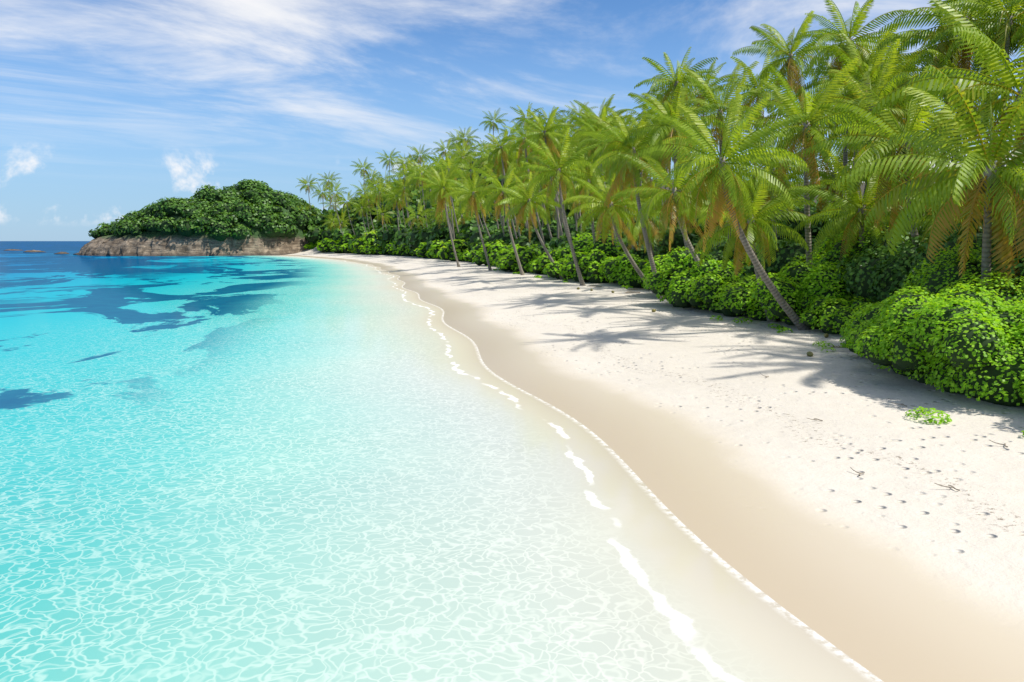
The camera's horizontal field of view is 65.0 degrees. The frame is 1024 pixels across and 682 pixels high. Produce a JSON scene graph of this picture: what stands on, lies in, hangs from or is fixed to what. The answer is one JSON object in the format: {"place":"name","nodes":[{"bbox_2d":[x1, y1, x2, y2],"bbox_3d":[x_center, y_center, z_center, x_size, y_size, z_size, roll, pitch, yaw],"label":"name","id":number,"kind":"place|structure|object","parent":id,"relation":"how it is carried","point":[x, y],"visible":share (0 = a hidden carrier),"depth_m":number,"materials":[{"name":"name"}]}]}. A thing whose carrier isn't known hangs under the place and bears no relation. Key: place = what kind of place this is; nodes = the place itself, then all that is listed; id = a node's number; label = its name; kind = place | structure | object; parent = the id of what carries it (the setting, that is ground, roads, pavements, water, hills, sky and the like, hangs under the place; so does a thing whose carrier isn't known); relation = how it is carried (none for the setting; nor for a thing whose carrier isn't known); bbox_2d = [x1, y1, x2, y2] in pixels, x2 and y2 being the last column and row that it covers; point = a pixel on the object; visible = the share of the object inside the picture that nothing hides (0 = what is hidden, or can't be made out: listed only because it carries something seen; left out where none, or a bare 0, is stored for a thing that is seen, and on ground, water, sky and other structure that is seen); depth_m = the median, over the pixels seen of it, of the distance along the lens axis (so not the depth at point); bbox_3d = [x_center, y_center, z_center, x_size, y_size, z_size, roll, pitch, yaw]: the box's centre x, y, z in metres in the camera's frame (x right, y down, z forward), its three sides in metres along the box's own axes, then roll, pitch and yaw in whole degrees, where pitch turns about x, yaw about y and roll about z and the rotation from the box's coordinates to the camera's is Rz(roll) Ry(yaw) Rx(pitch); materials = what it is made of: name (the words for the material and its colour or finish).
{"place":"outdoors","nodes":[
{"label":"outdoors","id":0,"kind":"place"},
{"bbox_2d":[78,179,322,255],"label":"headland","id":1,"kind":"structure","parent":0,"point":[248,217],"depth_m":289.00,"materials":[{"name":"green plant"}]},
{"bbox_2d":[0,241,882,681],"bbox_3d":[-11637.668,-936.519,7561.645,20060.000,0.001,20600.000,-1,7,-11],"label":"sea","id":2,"kind":"structure","parent":0,"point":[262,469],"depth_m":15.98,"materials":[{"name":"liquid"}]},
{"bbox_2d":[3,249,95,255],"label":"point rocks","id":3,"kind":"object","parent":2,"relation":"in","point":[42,251],"visible":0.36,"depth_m":375.47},
{"bbox_2d":[0,0,1023,240],"label":"sky","id":4,"kind":"structure","parent":0,"point":[110,109],"materials":[{"name":"blue"}]},
{"bbox_2d":[280,179,1023,681],"bbox_3d":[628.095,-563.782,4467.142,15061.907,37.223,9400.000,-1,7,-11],"label":"ground","id":5,"kind":"structure","parent":0,"point":[894,563],"depth_m":18.90,"materials":[{"name":"sand"}]},
{"bbox_2d":[295,176,318,209],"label":"palm","id":6,"kind":"object","parent":5,"relation":"on","point":[304,181],"visible":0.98,"depth_m":312.23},
{"bbox_2d":[311,183,335,208],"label":"palm","id":7,"kind":"object","parent":5,"relation":"on","point":[318,192],"visible":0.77,"depth_m":316.68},
{"bbox_2d":[316,172,340,208],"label":"palm","id":8,"kind":"object","parent":5,"relation":"on","point":[330,182],"visible":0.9,"depth_m":306.00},
{"bbox_2d":[320,194,340,210],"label":"palm","id":9,"kind":"object","parent":5,"relation":"on","point":[329,206],"visible":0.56,"depth_m":325.66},
{"bbox_2d":[320,211,342,230],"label":"palm","id":10,"kind":"object","parent":5,"relation":"on","point":[329,222],"visible":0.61,"depth_m":290.08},
{"bbox_2d":[320,180,349,235],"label":"palm","id":11,"kind":"object","parent":5,"relation":"on","point":[331,191],"visible":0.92,"depth_m":278.43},
{"bbox_2d":[325,212,355,230],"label":"palm","id":12,"kind":"object","parent":5,"relation":"on","point":[341,224],"visible":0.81,"depth_m":285.29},
{"bbox_2d":[334,192,356,234],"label":"palm","id":13,"kind":"object","parent":5,"relation":"on","point":[345,205],"visible":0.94,"depth_m":275.05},
{"bbox_2d":[348,196,375,234],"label":"palm","id":14,"kind":"object","parent":5,"relation":"on","point":[357,209],"visible":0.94,"depth_m":258.79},
{"bbox_2d":[350,181,373,228],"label":"palm","id":15,"kind":"object","parent":5,"relation":"on","point":[359,191],"visible":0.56,"depth_m":273.26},
{"bbox_2d":[350,158,374,188],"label":"palm","id":16,"kind":"object","parent":5,"relation":"on","point":[362,170],"visible":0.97,"depth_m":300.02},
{"bbox_2d":[355,188,381,233],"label":"palm","id":17,"kind":"object","parent":5,"relation":"on","point":[367,201],"visible":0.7,"depth_m":260.12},
{"bbox_2d":[363,175,388,220],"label":"palm","id":18,"kind":"object","parent":5,"relation":"on","point":[377,180],"visible":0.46,"depth_m":282.35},
{"bbox_2d":[364,180,393,231],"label":"palm","id":19,"kind":"object","parent":5,"relation":"on","point":[377,195],"visible":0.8,"depth_m":253.12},
{"bbox_2d":[368,202,395,230],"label":"palm","id":20,"kind":"object","parent":5,"relation":"on","point":[383,216],"visible":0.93,"depth_m":249.96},
{"bbox_2d":[373,170,398,193],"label":"palm","id":21,"kind":"object","parent":5,"relation":"on","point":[388,180],"visible":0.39,"depth_m":289.56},
{"bbox_2d":[377,151,400,178],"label":"palm","id":22,"kind":"object","parent":5,"relation":"on","point":[386,161],"visible":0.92,"depth_m":298.86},
{"bbox_2d":[377,181,411,230],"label":"palm","id":23,"kind":"object","parent":5,"relation":"on","point":[396,201],"visible":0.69,"depth_m":233.31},
{"bbox_2d":[383,184,416,226],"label":"palm","id":24,"kind":"object","parent":5,"relation":"on","point":[399,200],"visible":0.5,"depth_m":233.91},
{"bbox_2d":[384,163,416,225],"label":"palm","id":25,"kind":"object","parent":5,"relation":"on","point":[396,175],"visible":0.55,"depth_m":236.30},
{"bbox_2d":[387,176,417,227],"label":"palm","id":26,"kind":"object","parent":5,"relation":"on","point":[408,192],"visible":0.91,"depth_m":226.49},
{"bbox_2d":[392,160,421,206],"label":"palm","id":27,"kind":"object","parent":5,"relation":"on","point":[401,167],"visible":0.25,"depth_m":266.79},
{"bbox_2d":[402,199,431,228],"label":"palm","id":28,"kind":"object","parent":5,"relation":"on","point":[422,221],"visible":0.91,"depth_m":209.93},
{"bbox_2d":[405,144,431,163],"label":"palm","id":29,"kind":"object","parent":5,"relation":"on","point":[416,157],"visible":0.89,"depth_m":294.88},
{"bbox_2d":[404,165,433,216],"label":"palm","id":30,"kind":"object","parent":5,"relation":"on","point":[412,170],"visible":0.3,"depth_m":224.15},
{"bbox_2d":[406,159,434,226],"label":"palm","id":31,"kind":"object","parent":5,"relation":"on","point":[418,175],"visible":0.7,"depth_m":214.81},
{"bbox_2d":[412,178,437,221],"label":"palm","id":32,"kind":"object","parent":5,"relation":"on","point":[424,190],"visible":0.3,"depth_m":221.85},
{"bbox_2d":[413,166,468,266],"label":"palm","id":33,"kind":"object","parent":5,"relation":"on","point":[438,189],"visible":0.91,"depth_m":134.87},
{"bbox_2d":[425,169,458,239],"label":"palm","id":34,"kind":"object","parent":5,"relation":"on","point":[445,199],"visible":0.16,"depth_m":171.22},
{"bbox_2d":[421,196,463,228],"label":"palm","id":35,"kind":"object","parent":5,"relation":"on","point":[439,217],"visible":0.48,"depth_m":194.55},
{"bbox_2d":[420,150,467,230],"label":"palm","id":36,"kind":"object","parent":5,"relation":"on","point":[433,165],"visible":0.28,"depth_m":189.09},
{"bbox_2d":[433,138,458,161],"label":"palm","id":37,"kind":"object","parent":5,"relation":"on","point":[442,148],"visible":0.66,"depth_m":271.78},
{"bbox_2d":[426,152,468,232],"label":"palm","id":38,"kind":"object","parent":5,"relation":"on","point":[462,166],"visible":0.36,"depth_m":182.54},
{"bbox_2d":[428,153,468,238],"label":"palm","id":39,"kind":"object","parent":5,"relation":"on","point":[444,168],"visible":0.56,"depth_m":178.37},
{"bbox_2d":[437,203,478,228],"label":"palm","id":40,"kind":"object","parent":5,"relation":"on","point":[463,219],"visible":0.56,"depth_m":189.51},
{"bbox_2d":[445,138,474,178],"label":"palm","id":41,"kind":"object","parent":5,"relation":"on","point":[470,148],"visible":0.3,"depth_m":267.83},
{"bbox_2d":[443,144,479,202],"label":"palm","id":42,"kind":"object","parent":5,"relation":"on","point":[459,153],"visible":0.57,"depth_m":224.71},
{"bbox_2d":[452,127,480,149],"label":"palm","id":43,"kind":"object","parent":5,"relation":"on","point":[469,137],"visible":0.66,"depth_m":278.12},
{"bbox_2d":[442,169,496,270],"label":"palm","id":44,"kind":"object","parent":5,"relation":"on","point":[472,195],"visible":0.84,"depth_m":117.83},
{"bbox_2d":[457,156,484,191],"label":"palm","id":45,"kind":"object","parent":5,"relation":"on","point":[470,173],"visible":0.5,"depth_m":213.28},
{"bbox_2d":[454,170,490,229],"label":"palm","id":46,"kind":"object","parent":5,"relation":"on","point":[477,186],"visible":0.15,"depth_m":171.47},
{"bbox_2d":[459,183,501,237],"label":"palm","id":47,"kind":"object","parent":5,"relation":"on","point":[478,208],"visible":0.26,"depth_m":156.21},
{"bbox_2d":[467,136,499,228],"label":"palm","id":48,"kind":"object","parent":5,"relation":"on","point":[486,163],"visible":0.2,"depth_m":159.02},
{"bbox_2d":[473,147,510,236],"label":"palm","id":49,"kind":"object","parent":5,"relation":"on","point":[486,155],"visible":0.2,"depth_m":149.35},
{"bbox_2d":[479,109,508,135],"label":"palm","id":50,"kind":"object","parent":5,"relation":"on","point":[491,124],"visible":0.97,"depth_m":276.56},
{"bbox_2d":[476,130,520,237],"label":"palm","id":51,"kind":"object","parent":5,"relation":"on","point":[501,153],"visible":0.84,"depth_m":137.67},
{"bbox_2d":[477,147,523,238],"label":"palm","id":52,"kind":"object","parent":5,"relation":"on","point":[491,165],"visible":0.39,"depth_m":141.87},
{"bbox_2d":[469,160,539,274],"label":"palm","id":53,"kind":"object","parent":5,"relation":"on","point":[498,194],"visible":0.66,"depth_m":99.85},
{"bbox_2d":[492,142,526,230],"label":"palm","id":54,"kind":"object","parent":5,"relation":"on","point":[517,164],"visible":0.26,"depth_m":141.65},
{"bbox_2d":[498,159,534,231],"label":"palm","id":55,"kind":"object","parent":5,"relation":"on","point":[515,171],"visible":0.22,"depth_m":133.52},
{"bbox_2d":[498,118,545,243],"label":"palm","id":56,"kind":"object","parent":5,"relation":"on","point":[519,143],"visible":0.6,"depth_m":120.02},
{"bbox_2d":[511,102,544,131],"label":"palm","id":57,"kind":"object","parent":5,"relation":"on","point":[520,122],"visible":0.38,"depth_m":234.29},
{"bbox_2d":[495,170,564,278],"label":"palm","id":58,"kind":"object","parent":5,"relation":"on","point":[529,206],"visible":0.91,"depth_m":87.89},
{"bbox_2d":[512,155,552,239],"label":"palm","id":59,"kind":"object","parent":5,"relation":"on","point":[547,185],"visible":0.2,"depth_m":115.41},
{"bbox_2d":[514,149,551,234],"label":"palm","id":60,"kind":"object","parent":5,"relation":"on","point":[518,150],"visible":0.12,"depth_m":123.37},
{"bbox_2d":[525,190,559,226],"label":"palm","id":61,"kind":"object","parent":5,"relation":"on","point":[547,208],"visible":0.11,"depth_m":145.19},
{"bbox_2d":[513,107,573,242],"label":"palm","id":62,"kind":"object","parent":5,"relation":"on","point":[549,138],"visible":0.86,"depth_m":92.09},
{"bbox_2d":[519,124,575,235],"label":"palm","id":63,"kind":"object","parent":5,"relation":"on","point":[555,156],"visible":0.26,"depth_m":108.20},
{"bbox_2d":[530,106,564,130],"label":"palm","id":64,"kind":"object","parent":5,"relation":"on","point":[544,115],"visible":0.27,"depth_m":223.34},
{"bbox_2d":[532,128,582,238],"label":"palm","id":65,"kind":"object","parent":5,"relation":"on","point":[559,151],"visible":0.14,"depth_m":111.94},
{"bbox_2d":[516,128,600,285],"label":"palm","id":66,"kind":"object","parent":5,"relation":"on","point":[559,177],"visible":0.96,"depth_m":75.90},
{"bbox_2d":[542,122,583,235],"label":"palm","id":67,"kind":"object","parent":5,"relation":"on","point":[570,132],"visible":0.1,"depth_m":119.78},
{"bbox_2d":[558,184,585,230],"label":"palm","id":68,"kind":"object","parent":5,"relation":"on","point":[567,205],"visible":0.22,"depth_m":128.57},
{"bbox_2d":[560,101,597,128],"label":"palm","id":69,"kind":"object","parent":5,"relation":"on","point":[573,114],"visible":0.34,"depth_m":234.97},
{"bbox_2d":[551,151,627,243],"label":"palm","id":70,"kind":"object","parent":5,"relation":"on","point":[582,190],"visible":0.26,"depth_m":83.58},
{"bbox_2d":[573,145,608,222],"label":"palm","id":71,"kind":"object","parent":5,"relation":"on","point":[582,157],"visible":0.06,"depth_m":115.19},
{"bbox_2d":[564,102,628,243],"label":"palm","id":72,"kind":"object","parent":5,"relation":"on","point":[586,124],"visible":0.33,"depth_m":89.11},
{"bbox_2d":[568,110,624,236],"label":"palm","id":73,"kind":"object","parent":5,"relation":"on","point":[575,125],"visible":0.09,"depth_m":103.71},
{"bbox_2d":[570,94,634,228],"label":"palm","id":74,"kind":"object","parent":5,"relation":"on","point":[587,109],"visible":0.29,"depth_m":101.47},
{"bbox_2d":[562,165,655,292],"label":"palm","id":75,"kind":"object","parent":5,"relation":"on","point":[611,214],"visible":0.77,"depth_m":63.70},
{"bbox_2d":[579,112,658,256],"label":"palm","id":76,"kind":"object","parent":5,"relation":"on","point":[597,153],"visible":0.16,"depth_m":76.56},
{"bbox_2d":[579,106,681,299],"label":"palm","id":77,"kind":"object","parent":5,"relation":"on","point":[629,168],"visible":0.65,"depth_m":58.02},
{"bbox_2d":[609,175,656,224],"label":"palm","id":78,"kind":"object","parent":5,"relation":"on","point":[652,183],"visible":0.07,"depth_m":94.70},
{"bbox_2d":[626,115,651,190],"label":"palm","id":79,"kind":"object","parent":5,"relation":"on","point":[633,119],"visible":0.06,"depth_m":110.68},
{"bbox_2d":[600,177,687,256],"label":"palm","id":80,"kind":"object","parent":5,"relation":"on","point":[636,231],"visible":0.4,"depth_m":71.14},
{"bbox_2d":[303,156,1023,303],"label":"bushes","id":81,"kind":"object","parent":5,"relation":"on","point":[872,274],"depth_m":68.64,"materials":[{"name":"green plant"}]},
{"bbox_2d":[304,221,1023,434],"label":"bushes","id":82,"kind":"object","parent":5,"relation":"on","point":[949,330],"visible":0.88,"depth_m":30.72,"materials":[{"name":"green plant"}]},
{"bbox_2d":[610,131,729,266],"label":"palm","id":83,"kind":"object","parent":5,"relation":"on","point":[674,197],"visible":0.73,"depth_m":49.83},
{"bbox_2d":[633,88,715,213],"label":"palm","id":84,"kind":"object","parent":5,"relation":"on","point":[653,94],"visible":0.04,"depth_m":86.98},
{"bbox_2d":[620,73,729,252],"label":"palm","id":85,"kind":"object","parent":5,"relation":"on","point":[669,132],"visible":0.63,"depth_m":54.92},
{"bbox_2d":[634,47,717,227],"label":"palm","id":86,"kind":"object","parent":5,"relation":"on","point":[674,81],"visible":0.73,"depth_m":72.46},
{"bbox_2d":[666,60,741,118],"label":"palm","id":87,"kind":"object","parent":5,"relation":"on","point":[708,80],"visible":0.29,"depth_m":79.39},
{"bbox_2d":[653,61,776,245],"bbox_3d":[14.915,-11.399,58.029,8.081,17.103,7.367,6,10,42],"label":"palm","id":88,"kind":"object","parent":5,"relation":"on","point":[719,114],"visible":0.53,"depth_m":57.01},
{"bbox_2d":[632,89,811,329],"bbox_3d":[9.569,-5.749,36.943,8.161,11.627,7.600,3,8,22],"label":"palm","id":89,"kind":"object","parent":5,"relation":"on","point":[721,174],"visible":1,"depth_m":36.82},
{"bbox_2d":[693,161,775,239],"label":"palm","id":90,"kind":"object","parent":5,"relation":"on","point":[721,213],"visible":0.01,"depth_m":67.15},
{"bbox_2d":[680,163,826,321],"bbox_3d":[12.343,-4.975,41.772,7.120,8.668,6.846,4,8,27],"label":"palm","id":91,"kind":"object","parent":5,"relation":"on","point":[753,229],"visible":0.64,"depth_m":41.80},
{"bbox_2d":[711,50,804,189],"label":"palm","id":92,"kind":"object","parent":5,"relation":"on","point":[752,81],"visible":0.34,"depth_m":69.38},
{"bbox_2d":[730,125,833,244],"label":"palm","id":93,"kind":"object","parent":5,"relation":"on","point":[787,183],"visible":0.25,"depth_m":51.65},
{"bbox_2d":[732,11,848,222],"bbox_3d":[21.831,-14.577,63.416,8.098,21.867,8.065,5,9,33],"label":"palm","id":94,"kind":"object","parent":5,"relation":"on","point":[792,67],"visible":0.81,"depth_m":62.58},
{"bbox_2d":[577,286,1007,490],"bbox_3d":[10.733,-1.164,45.584,8.403,0.865,60.425,0,7,-1],"label":"flotsam","id":95,"kind":"object","parent":5,"relation":"on","point":[810,353],"visible":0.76,"depth_m":30.90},
{"bbox_2d":[763,68,840,147],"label":"palm","id":96,"kind":"object","parent":5,"relation":"on","point":[777,115],"visible":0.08,"depth_m":68.19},
{"bbox_2d":[729,58,877,265],"bbox_3d":[15.866,-7.704,43.224,7.467,13.428,7.689,-1,7,-11],"label":"palm","id":97,"kind":"object","parent":5,"relation":"on","point":[806,135],"visible":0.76,"depth_m":42.53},
{"bbox_2d":[779,132,871,211],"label":"palm","id":98,"kind":"object","parent":5,"relation":"on","point":[822,203],"visible":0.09,"depth_m":58.60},
{"bbox_2d":[793,0,910,224],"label":"palm","id":99,"kind":"object","parent":5,"relation":"on","point":[854,27],"visible":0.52,"depth_m":53.67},
{"bbox_2d":[787,148,927,262],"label":"palm","id":100,"kind":"object","parent":5,"relation":"on","point":[854,206],"visible":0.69,"depth_m":39.96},
{"bbox_2d":[796,24,920,200],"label":"palm","id":101,"kind":"object","parent":5,"relation":"on","point":[824,80],"visible":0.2,"depth_m":53.17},
{"bbox_2d":[806,25,934,223],"bbox_3d":[22.428,-10.867,51.837,7.615,17.486,8.184,-1,7,-11],"label":"palm","id":102,"kind":"object","parent":5,"relation":"on","point":[881,60],"visible":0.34,"depth_m":50.10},
{"bbox_2d":[802,39,949,197],"bbox_3d":[19.543,-8.473,44.087,6.641,14.644,7.362,-1,7,-11],"label":"palm","id":103,"kind":"object","parent":5,"relation":"on","point":[887,69],"visible":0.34,"depth_m":43.18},
{"bbox_2d":[824,40,933,217],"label":"palm","id":104,"kind":"object","parent":5,"relation":"on","point":[906,106],"visible":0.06,"depth_m":54.65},
{"bbox_2d":[852,70,934,160],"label":"palm","id":105,"kind":"object","parent":5,"relation":"on","point":[909,76],"depth_m":56.66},
{"bbox_2d":[858,29,928,73],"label":"palm","id":106,"kind":"object","parent":5,"relation":"on","point":[891,50],"visible":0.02,"depth_m":63.98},
{"bbox_2d":[803,65,989,244],"bbox_3d":[17.637,-6.159,36.138,8.273,12.206,8.386,-1,7,-11],"label":"palm","id":107,"kind":"object","parent":5,"relation":"on","point":[879,147],"visible":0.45,"depth_m":36.03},
{"bbox_2d":[865,156,979,236],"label":"palm","id":108,"kind":"object","parent":5,"relation":"on","point":[922,207],"visible":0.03,"depth_m":41.14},
{"bbox_2d":[838,65,1023,291],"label":"palm","id":109,"kind":"object","parent":5,"relation":"on","point":[957,180],"visible":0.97,"depth_m":27.11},
{"bbox_2d":[871,0,1023,230],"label":"palm","id":110,"kind":"object","parent":5,"relation":"on","point":[966,84],"visible":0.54,"depth_m":29.90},
{"bbox_2d":[877,0,1019,189],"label":"palm","id":111,"kind":"object","parent":5,"relation":"on","point":[904,35],"visible":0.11,"depth_m":46.93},
{"bbox_2d":[879,0,1023,117],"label":"palm","id":112,"kind":"object","parent":5,"relation":"on","point":[964,61],"visible":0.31,"depth_m":45.47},
{"bbox_2d":[883,164,1021,256],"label":"palm","id":113,"kind":"object","parent":5,"relation":"on","point":[925,221],"visible":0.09,"depth_m":34.51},
{"bbox_2d":[884,40,1023,164],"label":"palm","id":114,"kind":"object","parent":5,"relation":"on","point":[943,63],"visible":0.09,"depth_m":44.21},
{"bbox_2d":[927,0,1023,166],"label":"palm","id":115,"kind":"object","parent":5,"relation":"on","point":[1004,27],"visible":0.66,"depth_m":41.88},
{"bbox_2d":[985,9,1023,69],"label":"palm","id":116,"kind":"object","parent":5,"relation":"on","point":[1012,48],"visible":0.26,"depth_m":42.01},
{"bbox_2d":[1009,0,1023,43],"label":"palm","id":117,"kind":"object","parent":5,"relation":"on","point":[1017,32],"visible":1,"depth_m":37.36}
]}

